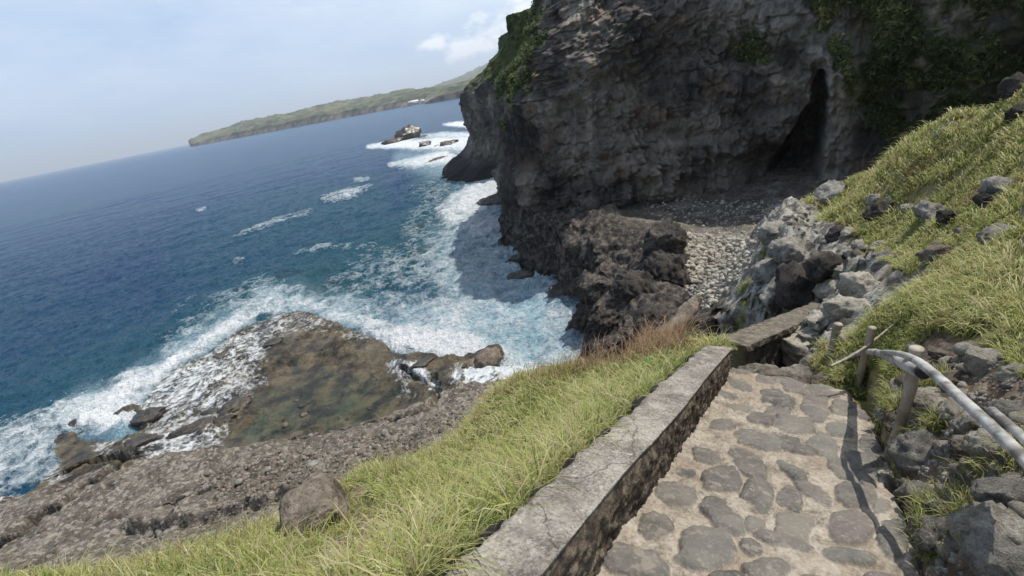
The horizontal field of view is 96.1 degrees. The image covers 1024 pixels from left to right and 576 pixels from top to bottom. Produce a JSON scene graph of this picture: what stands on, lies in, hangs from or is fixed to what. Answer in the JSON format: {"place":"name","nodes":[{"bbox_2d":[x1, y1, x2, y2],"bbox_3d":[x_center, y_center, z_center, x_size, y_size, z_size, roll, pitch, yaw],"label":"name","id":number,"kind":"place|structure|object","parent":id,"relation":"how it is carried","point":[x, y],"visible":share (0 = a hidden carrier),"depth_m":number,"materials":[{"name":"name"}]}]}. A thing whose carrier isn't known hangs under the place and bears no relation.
{"place":"outdoors","nodes":[
{"label":"outdoors","id":0,"kind":"place"},
{"bbox_2d":[0,0,532,181],"label":"sky","id":1,"kind":"structure","parent":0,"point":[83,82],"materials":[{"name":"blue"}]},
{"bbox_2d":[0,311,582,574],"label":"rock shelf","id":2,"kind":"object","parent":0,"point":[104,495],"visible":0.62,"depth_m":25.73,"materials":[{"name":"stone"}]},
{"bbox_2d":[113,404,135,414],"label":"rock","id":3,"kind":"object","parent":2,"relation":"on","point":[130,407],"visible":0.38,"depth_m":31.39,"materials":[{"name":"stone"}]},
{"bbox_2d":[123,433,164,446],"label":"rock","id":4,"kind":"object","parent":2,"relation":"on","point":[141,440],"visible":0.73,"depth_m":27.19,"materials":[{"name":"stone"}]},
{"bbox_2d":[128,406,168,426],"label":"rock","id":5,"kind":"object","parent":2,"relation":"on","point":[148,415],"visible":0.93,"depth_m":29.70,"materials":[{"name":"stone"}]},
{"bbox_2d":[165,423,194,438],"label":"rock","id":6,"kind":"object","parent":2,"relation":"on","point":[182,430],"visible":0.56,"depth_m":27.44,"materials":[{"name":"stone"}]},
{"bbox_2d":[185,416,215,436],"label":"rock","id":7,"kind":"object","parent":2,"relation":"on","point":[200,423],"visible":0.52,"depth_m":27.85,"materials":[{"name":"stone"}]},
{"bbox_2d":[212,413,237,425],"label":"rock","id":8,"kind":"object","parent":2,"relation":"on","point":[223,419],"visible":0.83,"depth_m":28.00,"materials":[{"name":"stone"}]},
{"bbox_2d":[217,395,251,416],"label":"rock","id":9,"kind":"object","parent":2,"relation":"on","point":[232,405],"visible":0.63,"depth_m":29.24,"materials":[{"name":"stone"}]},
{"bbox_2d":[262,337,282,347],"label":"rock","id":10,"kind":"object","parent":2,"relation":"on","point":[272,342],"visible":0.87,"depth_m":36.44,"materials":[{"name":"stone"}]},
{"bbox_2d":[175,405,464,537],"bbox_3d":[-8.909,7.998,20.137,14.125,2.134,5.476,-11,24,0],"label":"rubble","id":11,"kind":"object","parent":2,"relation":"on","point":[246,467],"visible":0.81,"depth_m":20.68,"materials":[{"name":"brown stone"}]},
{"bbox_2d":[409,357,435,369],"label":"rock","id":12,"kind":"object","parent":2,"relation":"on","point":[424,362],"visible":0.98,"depth_m":29.30,"materials":[{"name":"stone"}]},
{"bbox_2d":[473,347,502,367],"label":"rock","id":13,"kind":"object","parent":2,"relation":"on","point":[492,356],"visible":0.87,"depth_m":27.65,"materials":[{"name":"brown stone"}]},
{"bbox_2d":[0,98,585,496],"bbox_3d":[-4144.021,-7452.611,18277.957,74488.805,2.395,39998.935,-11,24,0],"label":"sea","id":14,"kind":"structure","parent":0,"point":[152,269],"depth_m":60.77,"materials":[{"name":"liquid"}]},
{"bbox_2d":[50,201,520,412],"bbox_3d":[-9.790,-5.313,48.285,38.880,5.672,57.630,2,27,27],"label":"sea spray","id":15,"kind":"object","parent":14,"relation":"on","point":[366,330],"visible":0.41,"depth_m":32.47,"materials":[{"name":"white"}]},
{"bbox_2d":[384,137,405,144],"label":"rock","id":16,"kind":"object","parent":14,"relation":"in","point":[392,140],"visible":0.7,"depth_m":203.50,"materials":[{"name":"stone"}]},
{"bbox_2d":[394,124,421,139],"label":"rock","id":17,"kind":"object","parent":14,"relation":"in","point":[409,131],"visible":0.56,"depth_m":209.46,"materials":[{"name":"stone"}]},
{"bbox_2d":[476,194,500,205],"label":"rock","id":18,"kind":"object","parent":14,"relation":"in","point":[490,200],"visible":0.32,"depth_m":66.14,"materials":[{"name":"stone"}]},
{"bbox_2d":[506,269,534,279],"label":"rock","id":19,"kind":"object","parent":14,"relation":"in","point":[523,274],"visible":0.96,"depth_m":40.88,"materials":[{"name":"stone"}]},
{"bbox_2d":[188,79,471,146],"bbox_3d":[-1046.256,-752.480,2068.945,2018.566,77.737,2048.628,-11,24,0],"label":"coast","id":20,"kind":"structure","parent":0,"point":[340,109],"depth_m":1738.59},
{"bbox_2d":[1,334,747,575],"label":"bank","id":21,"kind":"object","parent":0,"point":[739,358],"depth_m":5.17,"materials":[{"name":"green plant"}]},
{"bbox_2d":[279,472,351,537],"bbox_3d":[-1.937,2.278,4.599,0.564,0.651,0.576,-26,35,-17],"label":"rock block","id":22,"kind":"object","parent":21,"relation":"on","point":[297,503],"visible":0.59,"depth_m":4.40,"materials":[{"name":"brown stone"}]},
{"bbox_2d":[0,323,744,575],"bbox_3d":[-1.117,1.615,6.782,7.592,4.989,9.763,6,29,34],"label":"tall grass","id":23,"kind":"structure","parent":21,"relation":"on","point":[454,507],"depth_m":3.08,"materials":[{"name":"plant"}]},
{"bbox_2d":[80,312,718,575],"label":"dry seed grass","id":24,"kind":"structure","parent":21,"relation":"on","point":[644,342],"depth_m":6.52,"materials":[{"name":"plant"}]},
{"bbox_2d":[428,553,467,575],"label":"cobble","id":25,"kind":"object","parent":21,"relation":"on","point":[444,573],"visible":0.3,"depth_m":1.82,"materials":[{"name":"stone"}]},
{"bbox_2d":[476,521,502,546],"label":"cobble","id":26,"kind":"object","parent":21,"relation":"on","point":[489,531],"visible":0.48,"depth_m":2.09,"materials":[{"name":"stone"}]},
{"bbox_2d":[446,346,732,575],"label":"wall","id":27,"kind":"structure","parent":21,"relation":"on","point":[617,484],"depth_m":2.56,"materials":[{"name":"concrete"}]},
{"bbox_2d":[631,396,645,409],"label":"cobble","id":28,"kind":"object","parent":21,"relation":"on","point":[636,402],"visible":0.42,"depth_m":3.76,"materials":[{"name":"stone"}]},
{"bbox_2d":[424,80,470,103],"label":"coast","id":29,"kind":"structure","parent":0,"point":[452,91],"depth_m":1028.37},
{"bbox_2d":[432,62,488,86],"bbox_3d":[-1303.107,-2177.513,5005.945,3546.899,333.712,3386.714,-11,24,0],"label":"hills","id":30,"kind":"structure","parent":0,"point":[474,73],"depth_m":4092.86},
{"bbox_2d":[442,8,529,182],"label":"headland","id":31,"kind":"structure","parent":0,"point":[475,159],"depth_m":85.85,"materials":[{"name":"stone"}]},
{"bbox_2d":[491,0,1023,214],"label":"cliff","id":32,"kind":"structure","parent":0,"point":[630,102],"depth_m":35.90,"materials":[{"name":"stone"}]},
{"bbox_2d":[494,0,1023,140],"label":"cliff vegetation","id":33,"kind":"object","parent":32,"relation":"on","point":[870,74],"visible":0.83,"depth_m":30.30,"materials":[{"name":"leafy foliage"},{"name":"ivy"},{"name":"shrubs"}]},
{"bbox_2d":[596,367,920,575],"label":"path","id":34,"kind":"structure","parent":0,"point":[772,476],"depth_m":3.15,"materials":[{"name":"stone"}]},
{"bbox_2d":[496,87,1023,575],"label":"hillside","id":35,"kind":"structure","parent":0,"point":[584,255],"depth_m":23.77,"materials":[{"name":"stone"}]},
{"bbox_2d":[547,282,572,297],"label":"rock","id":36,"kind":"object","parent":35,"relation":"on","point":[558,290],"visible":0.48,"depth_m":35.55,"materials":[{"name":"stone"}]},
{"bbox_2d":[571,304,588,329],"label":"crag","id":37,"kind":"structure","parent":35,"relation":"on","point":[580,318],"depth_m":28.94,"materials":[{"name":"stone"}]},
{"bbox_2d":[586,309,618,335],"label":"crag","id":38,"kind":"structure","parent":35,"relation":"on","point":[601,322],"depth_m":23.48,"materials":[{"name":"stone"}]},
{"bbox_2d":[611,269,659,304],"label":"crag","id":39,"kind":"structure","parent":35,"relation":"on","point":[628,287],"depth_m":24.42,"materials":[{"name":"stone"}]},
{"bbox_2d":[631,304,671,339],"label":"crag","id":40,"kind":"structure","parent":35,"relation":"on","point":[652,311],"depth_m":17.81,"materials":[{"name":"stone"}]},
{"bbox_2d":[642,217,686,256],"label":"crag","id":41,"kind":"structure","parent":35,"relation":"on","point":[669,234],"depth_m":26.23,"materials":[{"name":"stone"}]},
{"bbox_2d":[643,249,691,286],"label":"crag","id":42,"kind":"structure","parent":35,"relation":"on","point":[663,265],"depth_m":25.09,"materials":[{"name":"stone"}]},
{"bbox_2d":[655,294,701,335],"bbox_3d":[5.538,0.986,15.154,2.400,0.690,0.568,-28,29,-33],"label":"rock rib","id":43,"kind":"object","parent":35,"relation":"on","point":[691,305],"visible":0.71,"depth_m":15.16,"materials":[{"name":"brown stone"}]},
{"bbox_2d":[642,198,780,236],"bbox_3d":[14.231,-5.150,27.279,9.774,6.547,25.990,-9,24,6],"label":"rubble","id":44,"kind":"object","parent":35,"relation":"on","point":[721,203],"visible":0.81,"depth_m":34.57,"materials":[{"name":"stone"}]},
{"bbox_2d":[684,232,756,309],"bbox_3d":[10.509,-2.124,23.512,3.426,5.020,16.640,-1,26,22],"label":"rubble","id":45,"kind":"object","parent":35,"relation":"on","point":[742,244],"visible":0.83,"depth_m":25.09,"materials":[{"name":"stone"}]},
{"bbox_2d":[749,258,778,283],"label":"rock","id":46,"kind":"object","parent":35,"relation":"on","point":[762,271],"visible":0.65,"depth_m":13.39,"materials":[{"name":"grey stone"}]},
{"bbox_2d":[757,220,782,244],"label":"rock","id":47,"kind":"object","parent":35,"relation":"on","point":[768,231],"visible":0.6,"depth_m":14.70,"materials":[{"name":"grey stone"}]},
{"bbox_2d":[723,302,819,367],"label":"stone wall","id":48,"kind":"structure","parent":35,"relation":"on","point":[761,341],"depth_m":8.65,"materials":[{"name":"stone"}]},
{"bbox_2d":[766,236,805,263],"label":"rock","id":49,"kind":"object","parent":35,"relation":"on","point":[786,249],"visible":0.92,"depth_m":12.73,"materials":[{"name":"grey stone"}]},
{"bbox_2d":[782,355,796,366],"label":"boulder","id":50,"kind":"object","parent":35,"relation":"on","point":[787,361],"visible":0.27,"depth_m":8.91,"materials":[{"name":"stone"}]},
{"bbox_2d":[774,260,815,309],"bbox_3d":[7.357,0.004,11.911,1.022,1.305,1.202,7,44,32],"label":"rock","id":51,"kind":"object","parent":35,"relation":"on","point":[794,287],"visible":0.81,"depth_m":11.62,"materials":[{"name":"stone"}]},
{"bbox_2d":[780,332,813,363],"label":"boulder","id":52,"kind":"object","parent":35,"relation":"on","point":[794,347],"visible":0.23,"depth_m":8.71,"materials":[{"name":"stone"}]},
{"bbox_2d":[797,326,821,343],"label":"boulder","id":53,"kind":"object","parent":35,"relation":"on","point":[807,333],"visible":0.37,"depth_m":8.72,"materials":[{"name":"stone"}]},
{"bbox_2d":[806,316,819,331],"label":"boulder","id":54,"kind":"object","parent":35,"relation":"on","point":[813,325],"visible":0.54,"depth_m":8.71,"materials":[{"name":"stone"}]},
{"bbox_2d":[747,206,883,351],"bbox_3d":[7.807,-0.742,12.531,2.436,3.628,13.451,1,27,26],"label":"rubble","id":55,"kind":"object","parent":35,"relation":"on","point":[822,242],"visible":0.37,"depth_m":12.75,"materials":[{"name":"grey stone"}]},
{"bbox_2d":[802,251,844,283],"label":"rock","id":56,"kind":"object","parent":35,"relation":"on","point":[821,266],"visible":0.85,"depth_m":10.82,"materials":[{"name":"stone"}]},
{"bbox_2d":[812,278,839,299],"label":"boulder","id":57,"kind":"object","parent":35,"relation":"on","point":[824,289],"visible":0.29,"depth_m":10.84,"materials":[{"name":"stone"}]},
{"bbox_2d":[813,180,846,204],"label":"rock","id":58,"kind":"object","parent":35,"relation":"on","point":[823,192],"visible":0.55,"depth_m":17.09,"materials":[{"name":"grey stone"}]},
{"bbox_2d":[824,225,845,243],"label":"rock","id":59,"kind":"object","parent":35,"relation":"on","point":[832,234],"visible":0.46,"depth_m":12.32,"materials":[{"name":"stone"}]},
{"bbox_2d":[832,262,845,277],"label":"rock","id":60,"kind":"object","parent":35,"relation":"on","point":[838,269],"visible":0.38,"depth_m":10.67,"materials":[{"name":"stone"}]},
{"bbox_2d":[819,296,868,321],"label":"boulder","id":61,"kind":"object","parent":35,"relation":"on","point":[836,309],"visible":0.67,"depth_m":7.82,"materials":[{"name":"stone"}]},
{"bbox_2d":[837,325,856,344],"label":"rock","id":62,"kind":"object","parent":35,"relation":"on","point":[842,332],"visible":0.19,"depth_m":6.68,"materials":[{"name":"stone"}]},
{"bbox_2d":[838,226,856,240],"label":"rock","id":63,"kind":"object","parent":35,"relation":"on","point":[845,232],"visible":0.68,"depth_m":11.89,"materials":[{"name":"stone"}]},
{"bbox_2d":[835,271,880,297],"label":"boulder","id":64,"kind":"object","parent":35,"relation":"on","point":[859,284],"visible":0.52,"depth_m":8.16,"materials":[{"name":"stone"}]},
{"bbox_2d":[865,194,880,204],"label":"rock","id":65,"kind":"object","parent":35,"relation":"on","point":[871,199],"visible":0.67,"depth_m":12.16,"materials":[{"name":"stone"}]},
{"bbox_2d":[862,200,892,222],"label":"rock","id":66,"kind":"object","parent":35,"relation":"on","point":[876,209],"visible":0.59,"depth_m":11.46,"materials":[{"name":"stone"}]},
{"bbox_2d":[734,233,1023,575],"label":"tuft grass","id":67,"kind":"structure","parent":35,"relation":"on","point":[934,424],"depth_m":2.85,"materials":[{"name":"plant"}]},
{"bbox_2d":[873,407,885,421],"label":"boulder","id":68,"kind":"object","parent":35,"relation":"on","point":[878,415],"visible":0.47,"depth_m":4.27,"materials":[{"name":"grey stone"}]},
{"bbox_2d":[885,409,896,422],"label":"stone","id":69,"kind":"object","parent":35,"relation":"on","point":[889,416],"visible":0.34,"depth_m":3.88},
{"bbox_2d":[893,480,908,500],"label":"boulder","id":70,"kind":"object","parent":35,"relation":"on","point":[899,492],"visible":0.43,"depth_m":3.16,"materials":[{"name":"grey stone"}]},
{"bbox_2d":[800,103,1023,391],"bbox_3d":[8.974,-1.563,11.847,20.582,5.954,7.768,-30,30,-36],"label":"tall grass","id":71,"kind":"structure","parent":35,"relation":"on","point":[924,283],"depth_m":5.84,"materials":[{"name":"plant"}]},
{"bbox_2d":[803,83,1023,399],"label":"hillside grass","id":72,"kind":"structure","parent":35,"relation":"on","point":[907,235],"depth_m":7.99,"materials":[{"name":"plant"}]},
{"bbox_2d":[887,429,939,476],"bbox_3d":[2.978,1.201,3.320,0.391,0.259,0.448,-48,29,-19],"label":"boulder","id":73,"kind":"object","parent":35,"relation":"on","point":[908,454],"visible":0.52,"depth_m":3.31,"materials":[{"name":"grey stone"}]},
{"bbox_2d":[904,481,933,502],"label":"stone","id":74,"kind":"object","parent":35,"relation":"on","point":[912,484],"visible":0.53,"depth_m":2.97,"materials":[{"name":"stone"}]},
{"bbox_2d":[826,322,1023,468],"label":"handrail","id":75,"kind":"object","parent":35,"relation":"on","point":[913,365],"visible":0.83,"depth_m":3.27,"materials":[{"name":"grey wood"}]},
{"bbox_2d":[829,323,894,367],"bbox_3d":[4.226,0.596,5.388,1.413,0.191,0.071,-20,25,-19],"label":"bamboo stick","id":76,"kind":"object","parent":75,"relation":"attached to","point":[854,353],"visible":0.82,"depth_m":5.28,"materials":[{"name":"brown wood"}]},
{"bbox_2d":[911,200,945,222],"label":"rock","id":77,"kind":"object","parent":35,"relation":"on","point":[924,210],"visible":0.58,"depth_m":9.01,"materials":[{"name":"grey stone"}]},
{"bbox_2d":[911,386,946,416],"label":"boulder","id":78,"kind":"object","parent":35,"relation":"on","point":[927,396],"visible":0.39,"depth_m":3.52,"materials":[{"name":"stone"}]},
{"bbox_2d":[911,514,959,555],"bbox_3d":[2.391,1.381,2.519,0.242,0.262,0.269,-10,14,-25],"label":"boulder","id":79,"kind":"object","parent":35,"relation":"on","point":[940,531],"visible":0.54,"depth_m":2.52,"materials":[{"name":"grey stone"}]},
{"bbox_2d":[915,244,955,264],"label":"rock","id":80,"kind":"object","parent":35,"relation":"on","point":[935,250],"visible":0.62,"depth_m":6.95,"materials":[{"name":"grey stone"}]},
{"bbox_2d":[932,440,947,450],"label":"stone","id":81,"kind":"object","parent":35,"relation":"on","point":[938,444],"visible":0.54,"depth_m":3.15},
{"bbox_2d":[927,342,955,361],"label":"boulder","id":82,"kind":"object","parent":35,"relation":"on","point":[938,351],"visible":0.51,"depth_m":4.08,"materials":[{"name":"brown stone"}]},
{"bbox_2d":[935,482,949,497],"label":"boulder","id":83,"kind":"object","parent":35,"relation":"on","point":[940,487],"visible":0.3,"depth_m":2.84,"materials":[{"name":"stone"}]},
{"bbox_2d":[934,541,954,562],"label":"stone","id":84,"kind":"object","parent":35,"relation":"on","point":[945,549],"visible":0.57,"depth_m":2.45,"materials":[{"name":"stone"}]},
{"bbox_2d":[929,497,961,517],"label":"boulder","id":85,"kind":"object","parent":35,"relation":"on","point":[932,504],"visible":0.32,"depth_m":2.69,"materials":[{"name":"grey stone"}]},
{"bbox_2d":[935,209,960,226],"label":"rock","id":86,"kind":"object","parent":35,"relation":"on","point":[947,215],"visible":0.42,"depth_m":8.04,"materials":[{"name":"stone"}]},
{"bbox_2d":[935,397,963,424],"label":"boulder","id":87,"kind":"object","parent":35,"relation":"on","point":[950,407],"visible":0.48,"depth_m":3.28,"materials":[{"name":"stone"}]},
{"bbox_2d":[948,463,959,479],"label":"stone","id":88,"kind":"object","parent":35,"relation":"on","point":[951,471],"visible":0.31,"depth_m":2.82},
{"bbox_2d":[889,354,1023,575],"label":"rubble","id":89,"kind":"object","parent":35,"relation":"on","point":[940,570],"visible":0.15,"depth_m":3.11,"materials":[{"name":"grey stone"}]},
{"bbox_2d":[942,370,971,384],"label":"boulder","id":90,"kind":"object","parent":35,"relation":"on","point":[954,377],"visible":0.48,"depth_m":3.50,"materials":[{"name":"grey stone"}]},
{"bbox_2d":[947,439,969,459],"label":"boulder","id":91,"kind":"object","parent":35,"relation":"on","point":[955,451],"visible":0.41,"depth_m":2.91,"materials":[{"name":"grey stone"}]},
{"bbox_2d":[952,341,970,356],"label":"stone","id":92,"kind":"object","parent":35,"relation":"on","point":[959,348],"visible":0.45,"depth_m":3.79,"materials":[{"name":"stone"}]},
{"bbox_2d":[951,411,979,434],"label":"boulder","id":93,"kind":"object","parent":35,"relation":"on","point":[964,423],"visible":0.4,"depth_m":2.97,"materials":[{"name":"stone"}]},
{"bbox_2d":[958,463,978,488],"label":"boulder","id":94,"kind":"object","parent":35,"relation":"on","point":[967,481],"visible":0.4,"depth_m":2.67,"materials":[{"name":"grey stone"}]},
{"bbox_2d":[961,345,1002,376],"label":"boulder","id":95,"kind":"object","parent":35,"relation":"on","point":[978,361],"visible":0.66,"depth_m":3.41,"materials":[{"name":"stone"}]},
{"bbox_2d":[960,428,1007,461],"bbox_3d":[2.727,0.923,2.625,0.269,0.216,0.229,9,8,3],"label":"boulder","id":96,"kind":"object","parent":35,"relation":"on","point":[972,443],"visible":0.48,"depth_m":2.60,"materials":[{"name":"stone"}]},
{"bbox_2d":[946,500,1023,546],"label":"boulder","id":97,"kind":"object","parent":35,"relation":"on","point":[994,518],"visible":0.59,"depth_m":2.16,"materials":[{"name":"stone"}]},
{"bbox_2d":[972,191,997,208],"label":"rock","id":98,"kind":"object","parent":35,"relation":"on","point":[981,198],"visible":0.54,"depth_m":7.29,"materials":[{"name":"stone"}]},
{"bbox_2d":[958,528,1023,575],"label":"boulder","id":99,"kind":"object","parent":35,"relation":"on","point":[983,552],"visible":0.84,"depth_m":2.06,"materials":[{"name":"grey stone"}]},
{"bbox_2d":[979,460,1007,476],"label":"boulder","id":100,"kind":"object","parent":35,"relation":"on","point":[991,472],"visible":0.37,"depth_m":2.52,"materials":[{"name":"grey stone"}]},
{"bbox_2d":[977,175,1013,194],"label":"rock","id":101,"kind":"object","parent":35,"relation":"on","point":[992,183],"visible":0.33,"depth_m":7.27,"materials":[{"name":"grey stone"}]},
{"bbox_2d":[976,222,1014,246],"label":"rock","id":102,"kind":"object","parent":35,"relation":"on","point":[991,229],"visible":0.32,"depth_m":6.12,"materials":[{"name":"grey stone"}]},
{"bbox_2d":[969,477,1023,507],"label":"boulder","id":103,"kind":"object","parent":35,"relation":"on","point":[1003,491],"visible":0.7,"depth_m":2.31,"materials":[{"name":"grey stone"}]},
{"bbox_2d":[983,399,1023,425],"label":"boulder","id":104,"kind":"object","parent":35,"relation":"on","point":[1005,407],"visible":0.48,"depth_m":2.71,"materials":[{"name":"grey stone"}]},
{"bbox_2d":[992,363,1023,382],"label":"boulder","id":105,"kind":"object","parent":35,"relation":"on","point":[1003,374],"visible":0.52,"depth_m":2.99,"materials":[{"name":"stone"}]},
{"bbox_2d":[997,72,1023,99],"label":"rock","id":106,"kind":"object","parent":35,"relation":"on","point":[1006,86],"visible":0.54,"depth_m":9.50,"materials":[{"name":"stone"}]},
{"bbox_2d":[1000,472,1023,478],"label":"stone","id":107,"kind":"object","parent":35,"relation":"on","point":[1013,475],"visible":0.42,"depth_m":2.37,"materials":[{"name":"stone"}]},
{"bbox_2d":[1004,104,1023,122],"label":"rock","id":108,"kind":"object","parent":35,"relation":"on","point":[1010,115],"visible":0.77,"depth_m":8.84,"materials":[{"name":"stone"}]},
{"bbox_2d":[1007,500,1023,518],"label":"stone","id":109,"kind":"object","parent":35,"relation":"on","point":[1017,507],"visible":0.54,"depth_m":2.19,"materials":[{"name":"stone"}]},
{"bbox_2d":[1008,411,1023,426],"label":"stone","id":110,"kind":"object","parent":35,"relation":"on","point":[1017,417],"visible":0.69,"depth_m":2.61,"materials":[{"name":"stone"}]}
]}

